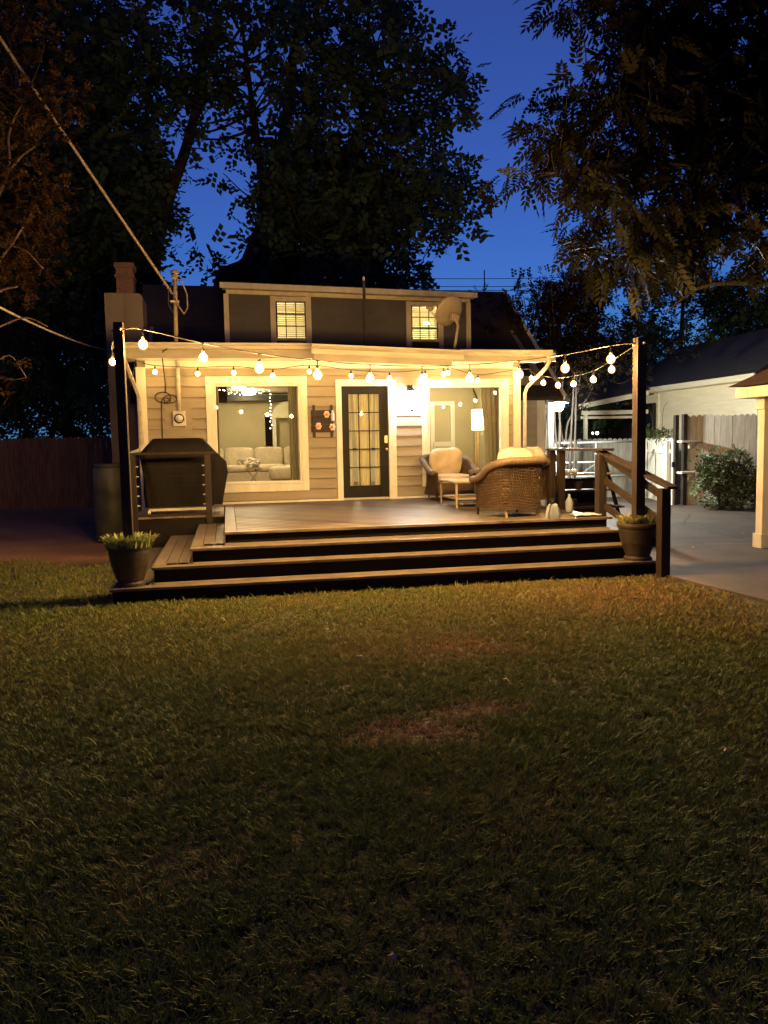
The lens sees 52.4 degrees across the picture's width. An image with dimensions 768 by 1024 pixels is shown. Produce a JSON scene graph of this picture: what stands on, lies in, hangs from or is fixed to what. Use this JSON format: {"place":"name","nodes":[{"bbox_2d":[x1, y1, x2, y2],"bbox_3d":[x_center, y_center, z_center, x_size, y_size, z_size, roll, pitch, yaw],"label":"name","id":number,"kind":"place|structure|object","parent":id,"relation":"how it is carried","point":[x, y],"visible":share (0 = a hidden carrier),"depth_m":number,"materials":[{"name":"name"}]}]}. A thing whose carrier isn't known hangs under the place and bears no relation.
{"place":"outdoors","nodes":[
{"label":"outdoors","id":0,"kind":"place"},
{"bbox_2d":[237,457,259,464],"bbox_3d":[-3.519,-1.276,20.275,0.600,0.290,0.470,-2,5,-11],"label":"throw blanket","id":1,"kind":"object","parent":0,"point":[245,461],"visible":0.63,"depth_m":20.10,"materials":[{"name":"beige fabric"}]},
{"bbox_2d":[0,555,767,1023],"bbox_3d":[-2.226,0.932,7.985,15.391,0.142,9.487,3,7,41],"label":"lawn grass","id":2,"kind":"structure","parent":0,"point":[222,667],"depth_m":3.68,"materials":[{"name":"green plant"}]},
{"bbox_2d":[388,951,396,961],"bbox_3d":[0.025,1.388,2.430,0.028,0.028,0.030,-4,6,-31],"label":"fallen leaf","id":3,"kind":"object","parent":2,"relation":"on","point":[393,955],"visible":1,"depth_m":2.43,"materials":[{"name":"brown plant"}]},
{"bbox_2d":[0,457,767,1023],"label":"ground","id":4,"kind":"structure","parent":0,"point":[62,535],"depth_m":3.21,"materials":[{"name":"soil"}]},
{"bbox_2d":[0,0,95,404],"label":"rusty tree","id":5,"kind":"object","parent":4,"relation":"on","point":[19,101],"visible":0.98,"depth_m":10.90,"materials":[{"name":"brown plant"}]},
{"bbox_2d":[0,436,111,509],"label":"picket fence","id":6,"kind":"object","parent":4,"relation":"on","point":[27,477],"visible":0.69,"depth_m":21.64,"materials":[{"name":"brown wood"}]},
{"bbox_2d":[0,114,186,458],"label":"background tree","id":7,"kind":"object","parent":4,"relation":"on","point":[70,394],"visible":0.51,"depth_m":23.17,"materials":[{"name":"green plant"}]},
{"bbox_2d":[93,463,122,543],"bbox_3d":[-4.853,-0.162,13.854,0.570,1.395,0.570,-2,5,-11],"label":"rain barrel","id":8,"kind":"object","parent":4,"relation":"on","point":[107,498],"visible":0.68,"depth_m":13.61,"materials":[{"name":"grey plastic"}]},
{"bbox_2d":[0,0,258,329],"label":"shade tree","id":9,"kind":"object","parent":4,"relation":"on","point":[115,88],"visible":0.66,"depth_m":24.05,"materials":[{"name":"green plant"}]},
{"bbox_2d":[102,0,500,289],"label":"shade tree","id":10,"kind":"object","parent":4,"relation":"on","point":[340,219],"visible":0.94,"depth_m":25.04,"materials":[{"name":"green plant"}]},
{"bbox_2d":[104,262,565,521],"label":"house","id":11,"kind":"structure","parent":4,"relation":"on","point":[363,324],"depth_m":15.93,"materials":[{"name":"beige wood"}]},
{"bbox_2d":[0,306,107,350],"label":"utility cable","id":12,"kind":"object","parent":11,"relation":"attached to","point":[18,316],"visible":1,"depth_m":11.55,"materials":[{"name":"black rubber"}]},
{"bbox_2d":[155,349,176,437],"bbox_3d":[-3.736,-1.949,13.295,0.378,1.610,0.579,-2,5,-11],"label":"coaxial cable","id":13,"kind":"object","parent":11,"relation":"attached to","point":[164,402],"visible":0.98,"depth_m":13.55,"materials":[{"name":"black rubber"}]},
{"bbox_2d":[168,269,187,341],"bbox_3d":[-3.480,-3.446,13.194,0.332,1.301,0.222,-2,5,-11],"label":"service mast","id":14,"kind":"object","parent":11,"relation":"on","point":[175,275],"visible":0.96,"depth_m":13.17,"materials":[{"name":"metal"}]},
{"bbox_2d":[0,36,173,294],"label":"service cable","id":15,"kind":"object","parent":14,"relation":"attached to","point":[95,180],"visible":0.9,"depth_m":11.85,"materials":[{"name":"black rubber"}]},
{"bbox_2d":[165,361,192,437],"bbox_3d":[-3.584,-1.918,13.532,0.450,1.400,0.188,-2,5,-11],"label":"electric meter","id":16,"kind":"object","parent":11,"relation":"attached to","point":[179,424],"visible":0.99,"depth_m":13.61,"materials":[{"name":"beige metal"}]},
{"bbox_2d":[216,387,220,455],"bbox_3d":[-3.022,-1.361,14.041,0.130,2.280,0.076,-2,5,-11],"label":"curtain","id":17,"kind":"object","parent":11,"relation":"hanging from","point":[218,426],"visible":0.14,"depth_m":14.01,"materials":[{"name":"fabric"}]},
{"bbox_2d":[219,389,271,428],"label":"fairy lights","id":18,"kind":"object","parent":11,"relation":"hanging from","point":[250,394],"visible":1,"depth_m":14.21},
{"bbox_2d":[244,467,262,480],"bbox_3d":[-3.202,-0.835,19.121,0.440,0.510,0.450,-2,5,-11],"label":"side table","id":19,"kind":"object","parent":11,"relation":"on","point":[256,473],"visible":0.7,"depth_m":18.94,"materials":[{"name":"brown wood"}]},
{"bbox_2d":[246,461,258,469],"bbox_3d":[-3.225,-1.137,19.070,0.324,0.199,0.272,-4,6,-31],"label":"folded cloth","id":20,"kind":"object","parent":19,"relation":"on","point":[253,464],"visible":0.94,"depth_m":18.97,"materials":[{"name":"beige fabric"}]},
{"bbox_2d":[220,446,289,481],"bbox_3d":[-3.402,-1.223,20.502,3.115,0.970,1.130,-2,5,-11],"label":"sectional sofa","id":21,"kind":"object","parent":11,"relation":"in","point":[268,457],"visible":0.34,"depth_m":20.63,"materials":[{"name":"fabric"}]},
{"bbox_2d":[205,376,309,492],"bbox_3d":[-2.255,-1.387,13.968,1.778,2.055,0.122,-2,5,-11],"label":"window","id":22,"kind":"structure","parent":11,"relation":"in","point":[300,382],"depth_m":13.95,"materials":[{"name":"paint"}]},
{"bbox_2d":[269,465,299,480],"bbox_3d":[-2.364,-0.866,19.006,0.840,0.540,0.802,-2,5,-11],"label":"ottoman","id":23,"kind":"object","parent":11,"relation":"on","point":[279,473],"visible":0.51,"depth_m":18.60,"materials":[{"name":"fabric"}]},
{"bbox_2d":[270,296,311,342],"bbox_3d":[-1.950,-3.886,16.380,0.850,1.260,0.200,-2,5,-11],"label":"dormer window","id":24,"kind":"structure","parent":11,"relation":"in","point":[307,324],"depth_m":16.38,"materials":[{"name":"beige wood"}]},
{"bbox_2d":[288,387,299,479],"bbox_3d":[-1.659,-1.411,14.312,0.170,2.280,0.076,-2,5,-11],"label":"curtain","id":25,"kind":"object","parent":11,"relation":"hanging from","point":[293,432],"visible":0.7,"depth_m":14.31,"materials":[{"name":"fabric"}]},
{"bbox_2d":[311,405,334,436],"bbox_3d":[-1.097,-1.644,14.097,0.435,0.580,0.105,-2,5,-11],"label":"wall planter","id":26,"kind":"object","parent":11,"relation":"attached to","point":[326,424],"visible":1,"depth_m":14.10,"materials":[{"name":"brown wood"}]},
{"bbox_2d":[136,360,529,382],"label":"string lights","id":27,"kind":"object","parent":11,"relation":"hanging from","point":[309,371],"visible":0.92,"depth_m":13.76},
{"bbox_2d":[348,394,353,485],"bbox_3d":[-0.628,-1.289,14.408,0.100,1.780,0.044,-2,5,-11],"label":"curtain","id":28,"kind":"object","parent":11,"relation":"hanging from","point":[350,445],"visible":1,"depth_m":14.41,"materials":[{"name":"beige fabric"}]},
{"bbox_2d":[352,394,372,484],"bbox_3d":[-0.373,-1.298,14.459,0.400,1.780,0.052,-2,5,-11],"label":"curtain","id":29,"kind":"object","parent":11,"relation":"hanging from","point":[364,439],"visible":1,"depth_m":14.44,"materials":[{"name":"fabric"}]},
{"bbox_2d":[352,448,374,481],"bbox_3d":[-0.828,-1.911,21.246,1.700,2.170,0.640,-2,5,-11],"label":"kitchen cabinet","id":30,"kind":"object","parent":11,"relation":"on","point":[355,474],"visible":0.01,"depth_m":21.08,"materials":[{"name":"paint"}]},
{"bbox_2d":[335,379,396,500],"bbox_3d":[-0.322,-1.318,14.350,1.111,2.213,0.130,-2,5,-11],"label":"door","id":31,"kind":"structure","parent":11,"relation":"in","point":[387,489],"depth_m":14.36,"materials":[{"name":"paint"}]},
{"bbox_2d":[375,394,379,484],"bbox_3d":[-0.128,-1.307,14.508,0.100,1.780,0.044,-2,5,-11],"label":"curtain","id":32,"kind":"object","parent":11,"relation":"hanging from","point":[377,463],"visible":1,"depth_m":14.52,"materials":[{"name":"beige fabric"}]},
{"bbox_2d":[407,385,416,411],"bbox_3d":[0.506,-2.085,14.306,0.200,0.500,0.263,-2,5,-11],"label":"wall lantern","id":33,"kind":"object","parent":11,"relation":"attached to","point":[411,399],"depth_m":14.22,"materials":[{"name":"white glass"}]},
{"bbox_2d":[406,301,443,347],"bbox_3d":[0.885,-3.961,16.946,0.826,1.200,0.200,-2,5,-11],"label":"dormer window","id":34,"kind":"structure","parent":11,"relation":"in","point":[439,342],"depth_m":16.93,"materials":[{"name":"beige wood"}]},
{"bbox_2d":[426,296,461,347],"bbox_3d":[1.202,-3.570,14.823,0.743,1.032,0.380,-3,5,-24],"label":"satellite dish","id":35,"kind":"object","parent":11,"relation":"attached to","point":[448,310],"visible":0.96,"depth_m":14.74,"materials":[{"name":"metal"}]},
{"bbox_2d":[421,379,508,486],"bbox_3d":[1.532,-1.499,14.724,1.697,2.000,0.122,-2,5,-11],"label":"window","id":36,"kind":"structure","parent":11,"relation":"in","point":[502,384],"depth_m":14.60,"materials":[{"name":"paint"}]},
{"bbox_2d":[471,409,483,467],"bbox_3d":[1.962,-1.286,16.262,0.280,1.690,0.280,-2,5,-11],"label":"floor lamp","id":37,"kind":"object","parent":11,"relation":"on","point":[477,418],"visible":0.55,"depth_m":16.11,"materials":[{"name":"white fabric"}]},
{"bbox_2d":[481,387,497,465],"bbox_3d":[2.064,-1.555,15.134,0.420,2.280,0.076,-2,5,-11],"label":"curtain","id":38,"kind":"object","parent":11,"relation":"hanging from","point":[489,397],"visible":0.54,"depth_m":15.12,"materials":[{"name":"fabric"}]},
{"bbox_2d":[109,497,655,604],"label":"deck","id":39,"kind":"structure","parent":4,"relation":"on","point":[279,549],"depth_m":9.46,"materials":[{"name":"brown wood"}]},
{"bbox_2d":[106,542,151,587],"bbox_3d":[-2.761,0.568,8.472,0.479,0.457,0.479,-2,5,-11],"label":"planter pot","id":40,"kind":"object","parent":39,"relation":"on","point":[129,567],"visible":0.72,"depth_m":8.32,"materials":[{"name":"ceramic"}]},
{"bbox_2d":[111,322,133,538],"bbox_3d":[-2.800,-0.796,8.340,0.130,2.425,0.120,-2,5,-11],"label":"light post","id":41,"kind":"object","parent":40,"relation":"in","point":[122,419],"visible":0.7,"depth_m":8.30,"materials":[{"name":"wood"}]},
{"bbox_2d":[108,339,135,378],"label":"string lights","id":42,"kind":"object","parent":41,"relation":"hanging from","point":[111,361],"visible":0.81,"depth_m":9.02},
{"bbox_2d":[123,328,635,385],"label":"string lights","id":43,"kind":"object","parent":41,"relation":"hanging from","point":[259,368],"visible":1,"depth_m":8.79},
{"bbox_2d":[100,530,158,548],"bbox_3d":[-2.759,0.291,8.444,0.665,0.159,0.687,-2,5,-11],"label":"planter plant","id":44,"kind":"object","parent":40,"relation":"in","point":[141,540],"visible":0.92,"depth_m":8.28,"materials":[{"name":"green plant"}]},
{"bbox_2d":[130,451,213,532],"bbox_3d":[-3.160,-0.248,11.660,1.250,1.285,0.140,-2,5,-11],"label":"cable railing","id":45,"kind":"object","parent":39,"relation":"on","point":[208,491],"visible":0.72,"depth_m":11.62,"materials":[{"name":"black metal"}]},
{"bbox_2d":[139,438,227,514],"bbox_3d":[-3.134,-0.580,12.303,1.324,1.168,0.624,-2,5,-11],"label":"covered grill","id":46,"kind":"object","parent":39,"relation":"on","point":[171,470],"visible":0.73,"depth_m":12.02,"materials":[{"name":"fabric"}]},
{"bbox_2d":[419,447,478,500],"bbox_3d":[1.168,-0.700,14.101,0.983,0.932,0.905,-2,5,-15],"label":"wicker armchair","id":47,"kind":"object","parent":39,"relation":"on","point":[445,463],"visible":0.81,"depth_m":14.06,"materials":[{"name":"brown wicker"}]},
{"bbox_2d":[438,478,475,507],"bbox_3d":[1.334,-0.312,12.573,0.700,0.420,1.040,-2,5,-11],"label":"coffee table","id":48,"kind":"object","parent":39,"relation":"on","point":[456,496],"visible":0.65,"depth_m":12.51,"materials":[{"name":"brown wood"}]},
{"bbox_2d":[469,448,547,517],"bbox_3d":[1.762,-0.422,10.821,0.871,0.929,0.884,-3,5,-21],"label":"wicker armchair","id":49,"kind":"object","parent":39,"relation":"on","point":[507,479],"visible":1,"depth_m":10.53,"materials":[{"name":"brown wicker"}]},
{"bbox_2d":[468,446,556,501],"bbox_3d":[2.159,-0.607,12.829,0.968,0.932,1.679,-3,5,-17],"label":"wicker loveseat","id":50,"kind":"object","parent":39,"relation":"on","point":[536,451],"visible":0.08,"depth_m":12.28,"materials":[{"name":"brown wicker"}]},
{"bbox_2d":[545,498,560,518],"bbox_3d":[2.228,-0.050,10.278,0.196,0.266,0.111,-2,5,-11],"label":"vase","id":51,"kind":"object","parent":39,"relation":"on","point":[552,510],"visible":1,"depth_m":10.24,"materials":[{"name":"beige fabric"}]},
{"bbox_2d":[565,494,572,512],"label":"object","id":52,"kind":"object","parent":39,"relation":"on","point":[569,505],"visible":1,"depth_m":11.03,"materials":[{"name":"beige ceramic"}]},
{"bbox_2d":[545,448,613,507],"bbox_3d":[2.786,-0.469,11.272,0.170,0.905,1.910,-2,5,-11],"label":"deck railing","id":53,"kind":"object","parent":39,"relation":"on","point":[551,476],"visible":0.83,"depth_m":11.80,"materials":[{"name":"brown wood"}]},
{"bbox_2d":[616,522,655,560],"bbox_3d":[3.127,0.355,9.603,0.510,0.457,0.510,-2,5,-11],"label":"planter pot","id":54,"kind":"object","parent":39,"relation":"on","point":[637,540],"visible":0.83,"depth_m":9.44,"materials":[{"name":"ceramic"}]},
{"bbox_2d":[615,513,640,524],"bbox_3d":[3.006,0.089,9.542,0.436,0.148,0.438,2,6,34],"label":"planter plant","id":55,"kind":"object","parent":54,"relation":"in","point":[622,520],"visible":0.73,"depth_m":9.45,"materials":[{"name":"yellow plant"}]},
{"bbox_2d":[631,337,646,517],"bbox_3d":[3.090,-0.950,9.476,0.150,2.305,0.140,-2,5,-11],"label":"post","id":56,"kind":"object","parent":54,"relation":"in","point":[639,422],"visible":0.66,"depth_m":9.44,"materials":[{"name":"wood"}]},
{"bbox_2d":[529,347,632,387],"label":"string lights","id":57,"kind":"object","parent":56,"relation":"hanging from","point":[593,378],"visible":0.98,"depth_m":11.92},
{"bbox_2d":[624,513,655,523],"bbox_3d":[3.225,0.074,9.600,0.537,0.158,0.499,-2,5,-11],"label":"planter plant","id":58,"kind":"object","parent":54,"relation":"in","point":[645,519],"visible":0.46,"depth_m":9.44,"materials":[{"name":"green plant"}]},
{"bbox_2d":[550,355,654,440],"bbox_3d":[7.175,-3.279,26.668,2.900,4.900,3.600,-2,5,-11],"label":"neighbour carport","id":59,"kind":"object","parent":4,"relation":"on","point":[617,392],"visible":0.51,"depth_m":25.48,"materials":[{"name":"beige wood"}]},
{"bbox_2d":[476,0,767,319],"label":"pecan tree","id":60,"kind":"object","parent":4,"relation":"on","point":[722,138],"visible":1,"depth_m":10.96,"materials":[{"name":"green plant"}]},
{"bbox_2d":[553,310,694,436],"bbox_3d":[8.993,-5.326,29.545,5.458,5.574,9.968,1,5,18],"label":"background tree","id":61,"kind":"object","parent":4,"relation":"on","point":[658,344],"visible":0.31,"depth_m":28.20,"materials":[{"name":"green plant"}]},
{"bbox_2d":[594,449,677,577],"bbox_3d":[3.123,-0.027,9.845,0.189,1.521,1.574,-3,5,-17],"label":"stair railing","id":62,"kind":"object","parent":4,"relation":"on","point":[662,520],"visible":0.83,"depth_m":9.46,"materials":[{"name":"brown wood"}]},
{"bbox_2d":[691,279,767,348],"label":"background tree","id":63,"kind":"object","parent":4,"relation":"on","point":[747,326],"visible":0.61,"depth_m":26.75,"materials":[{"name":"green plant"}]},
{"bbox_2d":[731,463,756,508],"bbox_3d":[8.385,-0.680,17.344,1.276,1.405,1.180,-2,5,-11],"label":"bush","id":64,"kind":"object","parent":4,"relation":"on","point":[752,490],"visible":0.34,"depth_m":17.25,"materials":[{"name":"green plant"}]},
{"bbox_2d":[0,0,767,439],"label":"sky","id":65,"kind":"structure","parent":0,"point":[519,64],"materials":[{"name":"blue"}]},
{"bbox_2d":[433,441,452,449],"bbox_3d":[1.300,-0.950,16.319,0.440,1.042,0.477,-2,5,-11],"label":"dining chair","id":66,"kind":"object","parent":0,"point":[436,444],"visible":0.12,"depth_m":16.44,"materials":[{"name":"paint"}]},
{"bbox_2d":[413,270,656,290],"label":"power line","id":67,"kind":"object","parent":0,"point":[484,278],"visible":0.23,"depth_m":50.24,"materials":[{"name":"black metal"}]},
{"bbox_2d":[565,469,577,472],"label":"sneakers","id":68,"kind":"object","parent":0,"point":[571,471],"visible":0.84,"depth_m":14.09,"materials":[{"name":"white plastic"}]},
{"bbox_2d":[570,512,601,515],"bbox_3d":[2.717,0.030,10.501,0.399,0.024,0.305,-2,5,-7],"label":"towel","id":69,"kind":"object","parent":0,"point":[584,514],"visible":0.99,"depth_m":10.40,"materials":[{"name":"white fabric"}]},
{"bbox_2d":[546,489,767,602],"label":"driveway","id":70,"kind":"structure","parent":0,"point":[723,554],"depth_m":11.33,"materials":[{"name":"concrete"}]},
{"bbox_2d":[547,400,552,447],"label":"side porch column","id":71,"kind":"structure","parent":70,"relation":"on","point":[549,425],"depth_m":17.86,"materials":[{"name":"paint"}]},
{"bbox_2d":[548,399,568,410],"bbox_3d":[3.983,-2.472,17.779,0.490,0.350,0.490,-2,5,-11],"label":"yard lamp","id":72,"kind":"object","parent":71,"relation":"attached to","point":[558,405],"visible":0.84,"depth_m":17.68,"materials":[{"name":"glass"}]},
{"bbox_2d":[469,258,702,505],"bbox_3d":[5.085,-3.248,19.744,5.997,6.146,2.957,-2,5,-11],"label":"crape myrtle","id":73,"kind":"object","parent":70,"relation":"on","point":[559,308],"visible":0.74,"depth_m":19.25,"materials":[{"name":"green plant"}]},
{"bbox_2d":[556,464,624,512],"bbox_3d":[3.630,-0.331,14.002,1.100,1.345,0.812,-2,5,-11],"label":"plant stand","id":74,"kind":"object","parent":70,"relation":"on","point":[584,495],"visible":0.36,"depth_m":14.33,"materials":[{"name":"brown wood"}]},
{"bbox_2d":[574,482,582,488],"bbox_3d":[3.481,-0.477,13.955,0.160,0.130,0.156,-2,5,-11],"label":"plant pot","id":75,"kind":"object","parent":74,"relation":"on","point":[578,485],"visible":1,"depth_m":13.90,"materials":[{"name":"brown ceramic"}]},
{"bbox_2d":[553,438,631,496],"bbox_3d":[5.601,-1.222,21.919,3.617,1.695,0.163,-2,5,-6],"label":"picket fence","id":76,"kind":"object","parent":70,"relation":"on","point":[623,451],"visible":0.31,"depth_m":21.87,"materials":[{"name":"white wood"}]},
{"bbox_2d":[555,441,631,477],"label":"pipe gate","id":77,"kind":"structure","parent":70,"relation":"on","point":[582,462],"depth_m":19.80,"materials":[{"name":"metal"}]},
{"bbox_2d":[645,438,671,499],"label":"garden gate","id":78,"kind":"structure","parent":70,"relation":"on","point":[658,460],"depth_m":20.24,"materials":[{"name":"white wood"}]},
{"bbox_2d":[646,403,672,448],"bbox_3d":[7.261,-1.602,20.534,0.621,2.576,3.132,0,5,8],"label":"vine","id":79,"kind":"object","parent":70,"relation":"on","point":[650,434],"visible":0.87,"depth_m":20.10,"materials":[{"name":"green plant"}]},
{"bbox_2d":[671,414,698,504],"bbox_3d":[7.238,-1.257,18.774,0.520,2.190,0.380,-2,5,-11],"label":"gate post","id":80,"kind":"object","parent":70,"relation":"on","point":[683,472],"visible":0.91,"depth_m":18.81,"materials":[{"name":"paint"}]},
{"bbox_2d":[619,328,767,488],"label":"neighbour garage","id":81,"kind":"structure","parent":70,"relation":"on","point":[690,386],"depth_m":23.60,"materials":[{"name":"beige"}]},
{"bbox_2d":[686,444,755,509],"bbox_3d":[7.515,-0.694,17.363,1.546,1.640,1.220,-2,5,-11],"label":"bush","id":82,"kind":"object","parent":70,"relation":"on","point":[713,473],"visible":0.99,"depth_m":17.27,"materials":[{"name":"green plant"}]},
{"bbox_2d":[686,414,757,504],"bbox_3d":[9.627,-1.307,19.026,4.714,2.215,0.166,-1,5,-1],"label":"picket fence","id":83,"kind":"object","parent":70,"relation":"on","point":[723,432],"visible":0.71,"depth_m":18.87,"materials":[{"name":"grey wood"}]},
{"bbox_2d":[729,369,767,547],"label":"garden pavilion","id":84,"kind":"structure","parent":70,"relation":"on","point":[755,386],"depth_m":11.27,"materials":[{"name":"paint"}]},
{"bbox_2d":[622,260,767,349],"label":"background tree","id":85,"kind":"object","parent":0,"point":[717,294],"visible":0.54,"depth_m":28.94,"materials":[{"name":"green plant"}]}
]}

